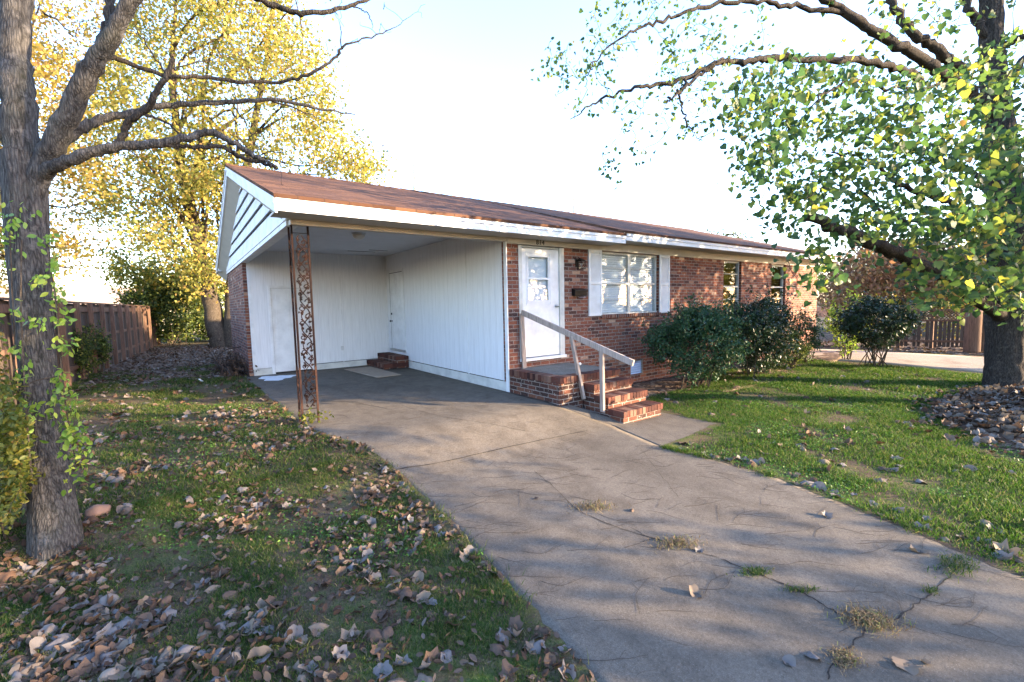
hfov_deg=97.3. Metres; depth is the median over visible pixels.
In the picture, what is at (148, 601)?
fallen leaf
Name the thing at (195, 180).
yellow tree
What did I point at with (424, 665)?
fallen leaf
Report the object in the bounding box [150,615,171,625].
fallen leaf
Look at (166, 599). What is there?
fallen leaf
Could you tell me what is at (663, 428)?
walkway
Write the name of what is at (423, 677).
fallen leaf
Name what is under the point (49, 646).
fallen leaf
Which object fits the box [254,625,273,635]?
fallen leaf
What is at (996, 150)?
shade tree
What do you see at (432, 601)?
fallen leaf
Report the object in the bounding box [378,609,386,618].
fallen leaf
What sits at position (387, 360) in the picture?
brick steps
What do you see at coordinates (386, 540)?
fallen leaf
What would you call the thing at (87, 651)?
fallen leaf
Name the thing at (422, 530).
fallen leaf
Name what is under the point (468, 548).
fallen leaf
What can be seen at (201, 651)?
fallen leaf
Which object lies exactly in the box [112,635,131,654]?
fallen leaf
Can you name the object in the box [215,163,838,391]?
brick house
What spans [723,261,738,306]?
window
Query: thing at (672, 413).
dirt edge
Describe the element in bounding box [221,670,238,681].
fallen leaf
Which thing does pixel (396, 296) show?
kitchen door
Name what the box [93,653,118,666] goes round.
fallen leaf
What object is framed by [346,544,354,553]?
fallen leaf
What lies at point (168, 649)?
fallen leaf
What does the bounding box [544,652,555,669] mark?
fallen leaf
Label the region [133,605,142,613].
fallen leaf
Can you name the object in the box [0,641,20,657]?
fallen leaf
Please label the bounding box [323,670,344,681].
fallen leaf
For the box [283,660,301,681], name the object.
fallen leaf
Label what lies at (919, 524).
fallen leaf
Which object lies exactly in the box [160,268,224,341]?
dark hedge
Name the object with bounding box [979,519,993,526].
fallen leaf
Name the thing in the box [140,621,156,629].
fallen leaf
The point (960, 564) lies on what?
weed tuft
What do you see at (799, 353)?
leafy bush
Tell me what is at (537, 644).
fallen leaf
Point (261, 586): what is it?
fallen leaf
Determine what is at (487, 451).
slab joint
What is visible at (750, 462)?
fallen leaf
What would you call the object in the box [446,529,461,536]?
fallen leaf
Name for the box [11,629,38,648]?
fallen leaf
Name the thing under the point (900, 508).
fallen leaf
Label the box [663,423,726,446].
dirt edge
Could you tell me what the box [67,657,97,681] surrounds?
fallen leaf
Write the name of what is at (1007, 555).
fallen leaf
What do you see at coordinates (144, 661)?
fallen leaf
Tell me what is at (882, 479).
fallen leaf
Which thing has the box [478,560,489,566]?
fallen leaf
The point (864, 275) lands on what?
tree
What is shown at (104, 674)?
fallen leaf
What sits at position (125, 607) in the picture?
fallen leaf
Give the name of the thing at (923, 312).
green hedge
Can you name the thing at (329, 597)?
fallen leaf
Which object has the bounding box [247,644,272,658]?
fallen leaf
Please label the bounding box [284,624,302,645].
fallen leaf
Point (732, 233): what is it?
green tree
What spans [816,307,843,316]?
neighbour house
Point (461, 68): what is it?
sky
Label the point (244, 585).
fallen leaf
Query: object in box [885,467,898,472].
fallen leaf
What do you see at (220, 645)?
fallen leaf
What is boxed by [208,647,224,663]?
fallen leaf
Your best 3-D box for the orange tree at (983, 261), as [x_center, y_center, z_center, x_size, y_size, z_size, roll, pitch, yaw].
[27.573,-3.878,24.227,18.667,8.104,7.865,-5,6,-36]
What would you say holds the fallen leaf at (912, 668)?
on the driveway
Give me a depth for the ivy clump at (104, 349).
11.96 m
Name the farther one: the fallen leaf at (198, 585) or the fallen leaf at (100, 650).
the fallen leaf at (198, 585)
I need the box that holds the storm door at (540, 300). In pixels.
[522,248,559,356]
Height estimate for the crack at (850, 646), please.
0.001 m
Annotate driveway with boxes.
[246,365,1023,681]
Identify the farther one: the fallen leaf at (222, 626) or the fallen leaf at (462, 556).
the fallen leaf at (462, 556)
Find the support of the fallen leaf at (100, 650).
on the fallen leaf at (122, 644)
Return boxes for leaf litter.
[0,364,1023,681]
[0,405,595,681]
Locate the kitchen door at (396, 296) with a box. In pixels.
[389,272,404,349]
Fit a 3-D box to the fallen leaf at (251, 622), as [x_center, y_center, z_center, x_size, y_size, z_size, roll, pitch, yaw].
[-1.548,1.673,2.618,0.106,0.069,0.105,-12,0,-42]
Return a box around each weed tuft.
[565,497,629,513]
[647,533,707,553]
[726,564,774,578]
[778,580,827,593]
[823,597,916,640]
[918,582,939,595]
[922,545,990,583]
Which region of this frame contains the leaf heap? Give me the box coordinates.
[907,383,1023,454]
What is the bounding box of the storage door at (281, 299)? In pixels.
[270,288,311,371]
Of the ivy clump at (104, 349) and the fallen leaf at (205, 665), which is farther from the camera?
the ivy clump at (104, 349)
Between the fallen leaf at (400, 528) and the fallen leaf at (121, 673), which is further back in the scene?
the fallen leaf at (400, 528)
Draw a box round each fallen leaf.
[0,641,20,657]
[0,655,27,672]
[1,662,19,678]
[10,670,23,679]
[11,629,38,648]
[20,662,45,677]
[26,650,56,669]
[28,664,53,679]
[29,636,47,654]
[30,665,42,676]
[40,637,67,654]
[50,633,73,640]
[52,640,71,653]
[57,651,79,666]
[62,638,89,651]
[62,654,82,670]
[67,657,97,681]
[75,641,97,652]
[77,652,94,660]
[78,646,89,656]
[82,613,100,622]
[84,612,104,624]
[91,613,110,623]
[91,645,113,662]
[93,620,117,643]
[93,621,108,629]
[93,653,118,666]
[97,667,119,681]
[98,657,114,670]
[99,650,119,659]
[102,602,129,615]
[104,639,127,657]
[108,640,122,649]
[108,663,132,679]
[110,609,121,617]
[112,616,134,629]
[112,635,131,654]
[128,612,152,632]
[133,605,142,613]
[133,656,156,669]
[133,666,150,677]
[136,675,150,681]
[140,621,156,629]
[141,595,161,605]
[142,614,171,629]
[143,596,158,608]
[144,626,166,637]
[147,663,165,677]
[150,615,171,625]
[158,595,172,606]
[158,645,173,664]
[161,608,176,616]
[162,655,183,669]
[166,656,177,667]
[167,652,191,669]
[170,666,189,677]
[176,644,196,656]
[184,596,196,604]
[192,661,205,669]
[194,577,210,589]
[196,629,211,640]
[196,649,206,657]
[196,660,211,667]
[202,676,220,681]
[204,585,220,593]
[205,617,228,629]
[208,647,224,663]
[209,625,220,638]
[211,566,230,580]
[211,639,225,649]
[215,621,228,630]
[216,653,230,666]
[219,651,237,676]
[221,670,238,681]
[222,590,240,599]
[224,608,237,618]
[232,612,241,618]
[236,619,260,631]
[237,618,254,635]
[238,582,250,591]
[240,606,249,614]
[245,606,267,621]
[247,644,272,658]
[252,608,264,618]
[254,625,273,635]
[255,598,270,608]
[256,651,271,663]
[258,578,272,589]
[263,595,288,608]
[268,632,287,643]
[271,601,286,608]
[274,643,287,657]
[274,660,283,670]
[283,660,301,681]
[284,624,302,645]
[297,660,317,672]
[297,671,308,681]
[299,634,307,645]
[308,622,329,634]
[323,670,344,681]
[326,545,339,553]
[327,548,343,553]
[327,594,335,600]
[330,556,343,562]
[332,644,348,662]
[332,651,349,659]
[336,566,346,576]
[336,623,361,641]
[338,559,351,563]
[340,557,351,564]
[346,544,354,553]
[346,562,355,572]
[352,556,366,563]
[356,569,368,578]
[362,548,373,560]
[364,571,382,583]
[365,628,382,642]
[366,542,375,549]
[370,609,387,621]
[370,640,392,660]
[373,649,385,661]
[373,660,392,681]
[376,560,390,566]
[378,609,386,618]
[381,626,393,640]
[382,538,390,546]
[385,533,395,538]
[386,599,396,605]
[387,568,400,577]
[389,587,402,595]
[392,654,412,665]
[398,525,409,535]
[398,586,412,601]
[406,591,419,601]
[407,546,416,555]
[412,570,423,583]
[413,534,422,545]
[413,657,430,669]
[414,672,432,681]
[416,528,425,535]
[416,590,430,603]
[421,645,444,670]
[426,598,437,604]
[426,610,437,617]
[433,525,441,531]
[440,649,452,662]
[444,614,462,625]
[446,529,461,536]
[459,550,469,562]
[464,545,477,556]
[469,555,479,559]
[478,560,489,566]
[489,643,506,656]
[495,629,511,643]
[497,627,512,640]
[498,658,515,681]
[506,615,523,632]
[507,627,522,637]
[521,639,533,652]
[529,676,540,681]
[530,639,545,653]
[535,626,550,637]
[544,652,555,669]
[557,644,571,653]
[558,659,575,681]
[689,584,702,597]
[747,460,758,466]
[758,457,764,463]
[782,654,795,666]
[800,480,813,484]
[800,651,821,660]
[810,477,817,481]
[810,481,826,490]
[817,459,829,464]
[822,511,832,518]
[874,478,888,482]
[878,466,889,470]
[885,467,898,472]
[891,656,922,675]
[892,507,904,512]
[909,545,930,553]
[912,521,932,530]
[921,658,930,664]
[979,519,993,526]
[986,523,1003,532]
[991,550,1013,560]
[992,538,1020,555]
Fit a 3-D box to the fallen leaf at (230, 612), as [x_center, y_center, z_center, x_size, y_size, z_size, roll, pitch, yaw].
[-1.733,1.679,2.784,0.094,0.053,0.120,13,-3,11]
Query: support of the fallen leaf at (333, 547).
on the ground at (398, 604)
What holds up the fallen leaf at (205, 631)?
on the ground at (398, 604)
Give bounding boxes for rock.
[85,504,110,516]
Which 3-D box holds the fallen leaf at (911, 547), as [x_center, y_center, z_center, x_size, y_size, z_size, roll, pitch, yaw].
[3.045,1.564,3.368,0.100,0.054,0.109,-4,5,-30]
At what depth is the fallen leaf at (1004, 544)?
3.36 m
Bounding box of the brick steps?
[367,352,408,369]
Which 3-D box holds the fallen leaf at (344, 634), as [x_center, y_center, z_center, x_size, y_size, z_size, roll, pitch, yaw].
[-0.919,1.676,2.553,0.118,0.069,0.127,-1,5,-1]
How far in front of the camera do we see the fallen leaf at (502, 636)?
2.56 m
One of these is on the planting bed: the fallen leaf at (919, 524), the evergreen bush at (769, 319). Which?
the evergreen bush at (769, 319)
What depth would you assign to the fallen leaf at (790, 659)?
2.37 m
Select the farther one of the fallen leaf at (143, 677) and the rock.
the rock
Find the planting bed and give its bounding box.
[631,349,853,396]
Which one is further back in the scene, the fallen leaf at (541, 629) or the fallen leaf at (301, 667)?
the fallen leaf at (541, 629)
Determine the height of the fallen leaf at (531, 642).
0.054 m
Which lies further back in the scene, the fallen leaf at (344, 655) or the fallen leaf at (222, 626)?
the fallen leaf at (222, 626)
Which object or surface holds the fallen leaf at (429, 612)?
on the ground at (398, 604)
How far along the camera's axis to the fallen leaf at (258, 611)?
2.75 m
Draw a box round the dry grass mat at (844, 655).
[819,641,869,675]
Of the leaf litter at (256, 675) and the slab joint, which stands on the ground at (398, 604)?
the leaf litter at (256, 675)
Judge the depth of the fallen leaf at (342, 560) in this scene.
3.28 m
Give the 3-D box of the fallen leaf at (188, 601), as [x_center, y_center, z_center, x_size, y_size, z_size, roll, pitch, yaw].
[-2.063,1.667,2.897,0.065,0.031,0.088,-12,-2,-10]
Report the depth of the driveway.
3.42 m
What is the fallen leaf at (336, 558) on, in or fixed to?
on the ground at (398, 604)
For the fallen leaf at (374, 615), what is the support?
on the ground at (398, 604)
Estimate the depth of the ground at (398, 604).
3.58 m
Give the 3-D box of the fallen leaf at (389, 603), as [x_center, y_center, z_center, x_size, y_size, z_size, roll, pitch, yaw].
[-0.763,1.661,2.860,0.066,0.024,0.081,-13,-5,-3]
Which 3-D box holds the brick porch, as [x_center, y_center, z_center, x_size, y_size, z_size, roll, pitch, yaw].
[1.198,0.989,7.786,1.500,0.933,2.222,-5,6,-36]
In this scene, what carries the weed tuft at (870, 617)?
on the driveway
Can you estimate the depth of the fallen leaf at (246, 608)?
2.80 m
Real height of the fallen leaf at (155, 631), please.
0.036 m
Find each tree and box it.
[0,0,137,296]
[0,0,424,560]
[55,0,400,347]
[81,234,201,343]
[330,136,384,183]
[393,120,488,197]
[530,0,1023,386]
[563,180,592,214]
[707,220,758,239]
[816,251,854,323]
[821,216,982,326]
[928,237,985,329]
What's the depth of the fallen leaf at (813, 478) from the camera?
4.65 m
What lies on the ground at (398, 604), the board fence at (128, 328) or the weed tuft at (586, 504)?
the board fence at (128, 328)
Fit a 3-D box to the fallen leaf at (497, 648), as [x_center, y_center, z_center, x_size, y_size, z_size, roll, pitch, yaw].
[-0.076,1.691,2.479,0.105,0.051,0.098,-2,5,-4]
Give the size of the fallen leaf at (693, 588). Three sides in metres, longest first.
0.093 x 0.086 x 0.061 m
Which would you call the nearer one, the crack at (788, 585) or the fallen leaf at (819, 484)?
the crack at (788, 585)
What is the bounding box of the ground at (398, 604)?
[0,302,1023,681]
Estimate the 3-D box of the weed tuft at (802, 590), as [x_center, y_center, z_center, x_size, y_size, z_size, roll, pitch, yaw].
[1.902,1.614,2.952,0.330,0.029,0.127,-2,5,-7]
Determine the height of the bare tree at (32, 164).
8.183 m
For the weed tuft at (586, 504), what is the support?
on the driveway
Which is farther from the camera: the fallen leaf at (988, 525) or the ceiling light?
the ceiling light
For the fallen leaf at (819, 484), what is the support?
on the dirt edge at (999, 565)
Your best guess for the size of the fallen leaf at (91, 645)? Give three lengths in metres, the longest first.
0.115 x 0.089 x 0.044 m
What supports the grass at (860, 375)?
on the ground at (398, 604)
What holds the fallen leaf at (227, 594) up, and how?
on the ground at (398, 604)
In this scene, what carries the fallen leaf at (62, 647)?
on the ground at (398, 604)
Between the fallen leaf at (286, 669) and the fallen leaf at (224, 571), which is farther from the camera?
the fallen leaf at (224, 571)
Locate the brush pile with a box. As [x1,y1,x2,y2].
[208,340,258,378]
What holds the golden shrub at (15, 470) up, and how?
on the ground at (398, 604)
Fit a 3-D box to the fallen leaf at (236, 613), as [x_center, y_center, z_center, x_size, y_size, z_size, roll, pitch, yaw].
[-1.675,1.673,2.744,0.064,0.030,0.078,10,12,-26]
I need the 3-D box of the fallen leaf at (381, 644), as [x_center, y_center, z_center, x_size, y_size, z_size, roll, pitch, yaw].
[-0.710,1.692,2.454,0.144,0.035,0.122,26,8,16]
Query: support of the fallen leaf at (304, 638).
on the ground at (398, 604)
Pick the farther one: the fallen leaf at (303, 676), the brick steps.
the brick steps
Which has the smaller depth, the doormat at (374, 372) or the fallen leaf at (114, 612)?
the fallen leaf at (114, 612)
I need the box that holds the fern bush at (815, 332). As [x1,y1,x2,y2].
[789,308,826,362]
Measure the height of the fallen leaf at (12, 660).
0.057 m
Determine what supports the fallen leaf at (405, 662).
on the ground at (398, 604)
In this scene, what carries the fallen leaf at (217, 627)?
on the ground at (398, 604)
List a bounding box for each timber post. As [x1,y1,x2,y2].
[963,310,982,352]
[981,310,984,352]
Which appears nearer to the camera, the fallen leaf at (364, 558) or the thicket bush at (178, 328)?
the fallen leaf at (364, 558)
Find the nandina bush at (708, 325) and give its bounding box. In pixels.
[637,292,761,388]
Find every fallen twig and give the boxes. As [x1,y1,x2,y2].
[578,650,644,660]
[940,630,1017,646]
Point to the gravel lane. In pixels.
(960, 363)
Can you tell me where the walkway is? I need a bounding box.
[560,405,716,445]
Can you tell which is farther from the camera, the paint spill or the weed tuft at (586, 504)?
the paint spill
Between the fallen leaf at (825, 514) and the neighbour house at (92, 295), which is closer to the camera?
the fallen leaf at (825, 514)
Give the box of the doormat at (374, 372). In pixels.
[344,366,400,377]
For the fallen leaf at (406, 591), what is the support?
on the ground at (398, 604)
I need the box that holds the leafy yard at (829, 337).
[816,334,982,355]
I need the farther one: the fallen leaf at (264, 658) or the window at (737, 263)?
the window at (737, 263)
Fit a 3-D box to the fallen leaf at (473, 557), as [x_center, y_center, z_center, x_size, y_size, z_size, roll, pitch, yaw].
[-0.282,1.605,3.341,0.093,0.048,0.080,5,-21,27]
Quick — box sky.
[0,0,1023,309]
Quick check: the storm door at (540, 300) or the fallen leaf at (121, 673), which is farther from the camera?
the storm door at (540, 300)
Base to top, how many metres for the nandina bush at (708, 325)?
2.092 m
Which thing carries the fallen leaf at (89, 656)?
on the ground at (398, 604)
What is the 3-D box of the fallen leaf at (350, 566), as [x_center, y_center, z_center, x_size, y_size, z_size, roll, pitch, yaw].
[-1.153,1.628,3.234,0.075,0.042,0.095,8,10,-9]
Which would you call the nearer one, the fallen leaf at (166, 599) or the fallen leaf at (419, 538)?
the fallen leaf at (166, 599)
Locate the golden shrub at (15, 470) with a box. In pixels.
[0,320,45,540]
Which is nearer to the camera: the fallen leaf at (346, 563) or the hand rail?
the fallen leaf at (346, 563)
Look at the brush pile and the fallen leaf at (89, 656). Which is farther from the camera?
the brush pile
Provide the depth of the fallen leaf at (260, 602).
2.85 m
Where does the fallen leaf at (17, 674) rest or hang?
on the ground at (398, 604)
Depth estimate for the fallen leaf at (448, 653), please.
2.42 m
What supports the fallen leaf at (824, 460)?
on the ground at (398, 604)
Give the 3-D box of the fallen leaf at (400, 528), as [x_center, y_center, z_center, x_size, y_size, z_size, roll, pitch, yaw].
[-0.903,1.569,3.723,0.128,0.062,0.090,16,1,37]
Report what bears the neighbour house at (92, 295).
on the ground at (398, 604)
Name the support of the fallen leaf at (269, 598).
on the ground at (398, 604)
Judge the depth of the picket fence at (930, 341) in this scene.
15.80 m
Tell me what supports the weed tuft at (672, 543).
on the driveway
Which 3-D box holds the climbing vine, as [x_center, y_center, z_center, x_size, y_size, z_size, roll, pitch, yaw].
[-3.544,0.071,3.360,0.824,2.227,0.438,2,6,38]
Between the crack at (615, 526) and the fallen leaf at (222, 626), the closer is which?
the fallen leaf at (222, 626)
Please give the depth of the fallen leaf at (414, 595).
2.90 m
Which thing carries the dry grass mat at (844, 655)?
on the driveway
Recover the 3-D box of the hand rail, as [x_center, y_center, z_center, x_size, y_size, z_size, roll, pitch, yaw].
[0.992,0.282,7.449,0.146,1.604,2.385,-5,6,-42]
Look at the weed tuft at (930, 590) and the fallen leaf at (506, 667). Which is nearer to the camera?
the fallen leaf at (506, 667)
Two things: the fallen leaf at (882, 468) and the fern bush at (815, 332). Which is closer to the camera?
the fallen leaf at (882, 468)
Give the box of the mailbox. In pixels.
[572,288,587,297]
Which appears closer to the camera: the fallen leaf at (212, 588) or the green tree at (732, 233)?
the fallen leaf at (212, 588)
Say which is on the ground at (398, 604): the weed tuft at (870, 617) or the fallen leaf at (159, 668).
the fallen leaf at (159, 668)
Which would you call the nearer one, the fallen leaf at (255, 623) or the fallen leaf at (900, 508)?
the fallen leaf at (255, 623)
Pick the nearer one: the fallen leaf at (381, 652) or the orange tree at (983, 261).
the fallen leaf at (381, 652)
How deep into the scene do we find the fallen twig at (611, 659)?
2.40 m
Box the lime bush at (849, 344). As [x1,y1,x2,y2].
[819,288,871,359]
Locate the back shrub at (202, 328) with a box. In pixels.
[182,306,224,339]
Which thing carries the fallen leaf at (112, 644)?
on the ground at (398, 604)
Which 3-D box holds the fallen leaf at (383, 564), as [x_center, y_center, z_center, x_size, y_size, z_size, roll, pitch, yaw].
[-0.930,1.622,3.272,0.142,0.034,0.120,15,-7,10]
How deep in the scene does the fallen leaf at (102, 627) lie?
2.66 m
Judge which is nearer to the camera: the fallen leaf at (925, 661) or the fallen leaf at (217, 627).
the fallen leaf at (925, 661)
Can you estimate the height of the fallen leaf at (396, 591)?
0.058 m
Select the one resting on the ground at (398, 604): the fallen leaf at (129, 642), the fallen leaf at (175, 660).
the fallen leaf at (175, 660)
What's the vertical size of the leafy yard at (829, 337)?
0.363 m
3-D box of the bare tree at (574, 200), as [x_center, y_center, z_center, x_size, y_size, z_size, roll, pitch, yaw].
[4.658,-5.421,30.776,3.260,11.039,3.081,-1,5,-3]
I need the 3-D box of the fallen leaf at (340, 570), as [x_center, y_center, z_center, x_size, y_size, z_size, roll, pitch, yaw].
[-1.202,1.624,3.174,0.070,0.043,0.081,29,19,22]
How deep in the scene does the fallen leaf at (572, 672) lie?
2.31 m
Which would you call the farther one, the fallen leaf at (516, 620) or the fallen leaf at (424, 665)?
the fallen leaf at (516, 620)
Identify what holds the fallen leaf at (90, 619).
on the fallen leaf at (87, 623)
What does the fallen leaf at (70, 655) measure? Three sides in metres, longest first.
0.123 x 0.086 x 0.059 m
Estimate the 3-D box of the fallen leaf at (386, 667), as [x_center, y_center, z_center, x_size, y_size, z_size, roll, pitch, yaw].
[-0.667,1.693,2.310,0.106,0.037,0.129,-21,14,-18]
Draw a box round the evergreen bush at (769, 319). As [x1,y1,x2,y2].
[721,283,814,376]
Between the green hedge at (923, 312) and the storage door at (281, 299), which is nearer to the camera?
the storage door at (281, 299)
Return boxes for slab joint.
[399,430,586,468]
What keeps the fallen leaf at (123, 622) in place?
on the ground at (398, 604)
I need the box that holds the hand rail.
[519,310,634,411]
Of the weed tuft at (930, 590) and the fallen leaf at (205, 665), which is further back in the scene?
the weed tuft at (930, 590)
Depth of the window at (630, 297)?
10.19 m
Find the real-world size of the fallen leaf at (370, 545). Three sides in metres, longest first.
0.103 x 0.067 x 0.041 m
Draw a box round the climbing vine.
[0,200,94,495]
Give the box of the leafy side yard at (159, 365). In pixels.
[68,345,243,388]
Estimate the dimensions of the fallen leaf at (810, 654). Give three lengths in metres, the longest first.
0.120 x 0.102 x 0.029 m
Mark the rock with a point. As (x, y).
(98, 510)
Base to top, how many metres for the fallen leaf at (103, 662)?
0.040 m
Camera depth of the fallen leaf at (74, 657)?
2.42 m
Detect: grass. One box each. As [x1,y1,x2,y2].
[648,357,1023,577]
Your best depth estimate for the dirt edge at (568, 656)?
2.84 m
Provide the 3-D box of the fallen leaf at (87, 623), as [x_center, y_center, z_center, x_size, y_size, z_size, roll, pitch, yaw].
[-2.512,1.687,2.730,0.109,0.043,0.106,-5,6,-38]
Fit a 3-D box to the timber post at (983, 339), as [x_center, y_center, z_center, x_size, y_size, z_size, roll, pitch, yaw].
[15.152,-0.259,14.444,0.399,1.470,0.389,-5,6,-36]
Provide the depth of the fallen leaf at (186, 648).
2.46 m
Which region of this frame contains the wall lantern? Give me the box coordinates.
[575,258,585,269]
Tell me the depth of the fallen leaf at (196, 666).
2.33 m
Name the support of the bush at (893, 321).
on the ground at (398, 604)
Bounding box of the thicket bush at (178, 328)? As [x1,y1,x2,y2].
[111,263,223,345]
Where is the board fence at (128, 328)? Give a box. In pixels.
[0,297,160,410]
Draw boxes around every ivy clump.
[72,324,100,379]
[87,320,114,372]
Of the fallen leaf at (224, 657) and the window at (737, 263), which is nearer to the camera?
the fallen leaf at (224, 657)
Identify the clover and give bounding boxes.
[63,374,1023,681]
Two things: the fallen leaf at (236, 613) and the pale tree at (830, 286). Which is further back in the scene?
the pale tree at (830, 286)
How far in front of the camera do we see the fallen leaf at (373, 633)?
2.55 m
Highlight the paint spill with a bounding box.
[259,375,295,380]
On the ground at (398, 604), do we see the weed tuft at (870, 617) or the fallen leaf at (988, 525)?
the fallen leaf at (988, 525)
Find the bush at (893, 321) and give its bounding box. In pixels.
[827,287,932,366]
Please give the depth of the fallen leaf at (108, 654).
2.44 m
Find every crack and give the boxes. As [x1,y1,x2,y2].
[537,473,715,556]
[722,559,861,622]
[827,629,865,678]
[867,562,963,626]
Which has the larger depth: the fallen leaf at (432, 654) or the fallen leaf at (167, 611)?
the fallen leaf at (167, 611)
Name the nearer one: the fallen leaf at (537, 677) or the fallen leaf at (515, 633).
the fallen leaf at (537, 677)
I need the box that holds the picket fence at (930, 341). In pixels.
[867,308,979,347]
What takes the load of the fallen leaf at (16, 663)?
on the ground at (398, 604)
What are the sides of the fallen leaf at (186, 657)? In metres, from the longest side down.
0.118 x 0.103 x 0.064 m
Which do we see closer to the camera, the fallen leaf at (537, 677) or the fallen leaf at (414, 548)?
the fallen leaf at (537, 677)
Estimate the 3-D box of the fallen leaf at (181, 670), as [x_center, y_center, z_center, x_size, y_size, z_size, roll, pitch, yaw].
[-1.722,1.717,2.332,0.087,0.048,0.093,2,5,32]
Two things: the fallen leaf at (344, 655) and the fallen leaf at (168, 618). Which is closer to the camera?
the fallen leaf at (344, 655)
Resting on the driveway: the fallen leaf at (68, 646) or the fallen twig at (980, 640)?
the fallen twig at (980, 640)
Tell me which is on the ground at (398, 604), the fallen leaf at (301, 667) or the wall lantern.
the fallen leaf at (301, 667)
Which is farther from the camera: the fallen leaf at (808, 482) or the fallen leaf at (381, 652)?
the fallen leaf at (808, 482)
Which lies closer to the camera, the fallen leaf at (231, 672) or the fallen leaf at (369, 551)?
the fallen leaf at (231, 672)
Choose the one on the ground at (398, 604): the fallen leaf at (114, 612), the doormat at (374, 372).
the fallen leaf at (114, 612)
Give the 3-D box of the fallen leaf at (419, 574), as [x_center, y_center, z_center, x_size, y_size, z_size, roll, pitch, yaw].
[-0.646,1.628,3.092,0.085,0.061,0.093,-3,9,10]
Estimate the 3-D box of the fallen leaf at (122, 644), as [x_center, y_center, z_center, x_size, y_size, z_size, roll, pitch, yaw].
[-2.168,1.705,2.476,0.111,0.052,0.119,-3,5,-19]
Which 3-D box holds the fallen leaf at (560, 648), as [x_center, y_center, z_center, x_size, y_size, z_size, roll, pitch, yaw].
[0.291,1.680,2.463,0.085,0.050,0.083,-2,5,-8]
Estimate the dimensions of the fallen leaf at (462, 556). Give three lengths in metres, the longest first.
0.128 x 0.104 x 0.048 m
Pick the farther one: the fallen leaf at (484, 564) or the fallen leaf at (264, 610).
the fallen leaf at (484, 564)
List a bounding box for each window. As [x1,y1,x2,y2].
[600,252,660,317]
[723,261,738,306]
[771,264,783,310]
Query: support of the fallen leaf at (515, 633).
on the ground at (398, 604)
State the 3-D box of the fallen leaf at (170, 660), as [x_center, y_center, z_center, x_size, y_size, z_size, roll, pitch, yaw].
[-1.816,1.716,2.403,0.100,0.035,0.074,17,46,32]
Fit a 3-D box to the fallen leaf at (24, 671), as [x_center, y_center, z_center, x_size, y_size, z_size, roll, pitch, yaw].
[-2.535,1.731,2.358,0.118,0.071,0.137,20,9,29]
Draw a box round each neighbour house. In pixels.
[0,286,201,307]
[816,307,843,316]
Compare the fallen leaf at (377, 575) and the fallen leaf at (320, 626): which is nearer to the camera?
the fallen leaf at (320, 626)
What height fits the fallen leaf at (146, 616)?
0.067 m
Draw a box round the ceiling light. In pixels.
[351,232,365,239]
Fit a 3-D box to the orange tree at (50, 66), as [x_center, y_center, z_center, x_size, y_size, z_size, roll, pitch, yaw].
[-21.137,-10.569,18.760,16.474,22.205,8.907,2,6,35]
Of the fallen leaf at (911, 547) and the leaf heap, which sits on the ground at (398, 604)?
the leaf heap
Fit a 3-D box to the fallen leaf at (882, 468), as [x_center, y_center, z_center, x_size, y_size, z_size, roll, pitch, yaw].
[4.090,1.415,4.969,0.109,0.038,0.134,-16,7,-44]
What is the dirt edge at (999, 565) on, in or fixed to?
on the ground at (398, 604)
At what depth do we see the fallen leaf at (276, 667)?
2.37 m
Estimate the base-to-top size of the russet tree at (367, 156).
11.757 m
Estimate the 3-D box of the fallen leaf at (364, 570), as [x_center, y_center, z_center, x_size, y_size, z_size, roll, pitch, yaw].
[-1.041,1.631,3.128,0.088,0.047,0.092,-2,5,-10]
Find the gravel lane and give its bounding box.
[790,349,983,372]
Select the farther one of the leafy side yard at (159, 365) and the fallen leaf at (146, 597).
the leafy side yard at (159, 365)
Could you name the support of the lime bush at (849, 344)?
on the ground at (398, 604)
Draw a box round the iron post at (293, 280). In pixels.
[287,225,319,424]
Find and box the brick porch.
[509,362,662,423]
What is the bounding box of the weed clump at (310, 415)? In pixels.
[292,407,334,424]
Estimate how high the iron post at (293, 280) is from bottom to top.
2.730 m
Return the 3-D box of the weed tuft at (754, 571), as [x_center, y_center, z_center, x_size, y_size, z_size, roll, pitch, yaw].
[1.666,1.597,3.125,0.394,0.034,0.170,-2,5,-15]
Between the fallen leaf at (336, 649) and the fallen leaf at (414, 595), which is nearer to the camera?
the fallen leaf at (336, 649)
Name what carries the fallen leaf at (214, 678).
on the ground at (398, 604)
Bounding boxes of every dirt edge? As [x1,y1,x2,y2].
[258,394,596,681]
[659,445,1023,576]
[661,410,719,422]
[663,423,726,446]
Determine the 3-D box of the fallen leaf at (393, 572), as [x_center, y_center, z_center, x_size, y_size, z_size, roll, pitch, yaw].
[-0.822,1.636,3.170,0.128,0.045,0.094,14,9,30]
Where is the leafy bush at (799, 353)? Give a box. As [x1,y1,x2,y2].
[774,331,814,368]
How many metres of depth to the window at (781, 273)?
14.67 m
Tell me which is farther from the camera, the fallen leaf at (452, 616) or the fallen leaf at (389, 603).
the fallen leaf at (389, 603)
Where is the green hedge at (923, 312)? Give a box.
[831,287,968,338]
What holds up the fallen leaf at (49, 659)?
on the ground at (398, 604)

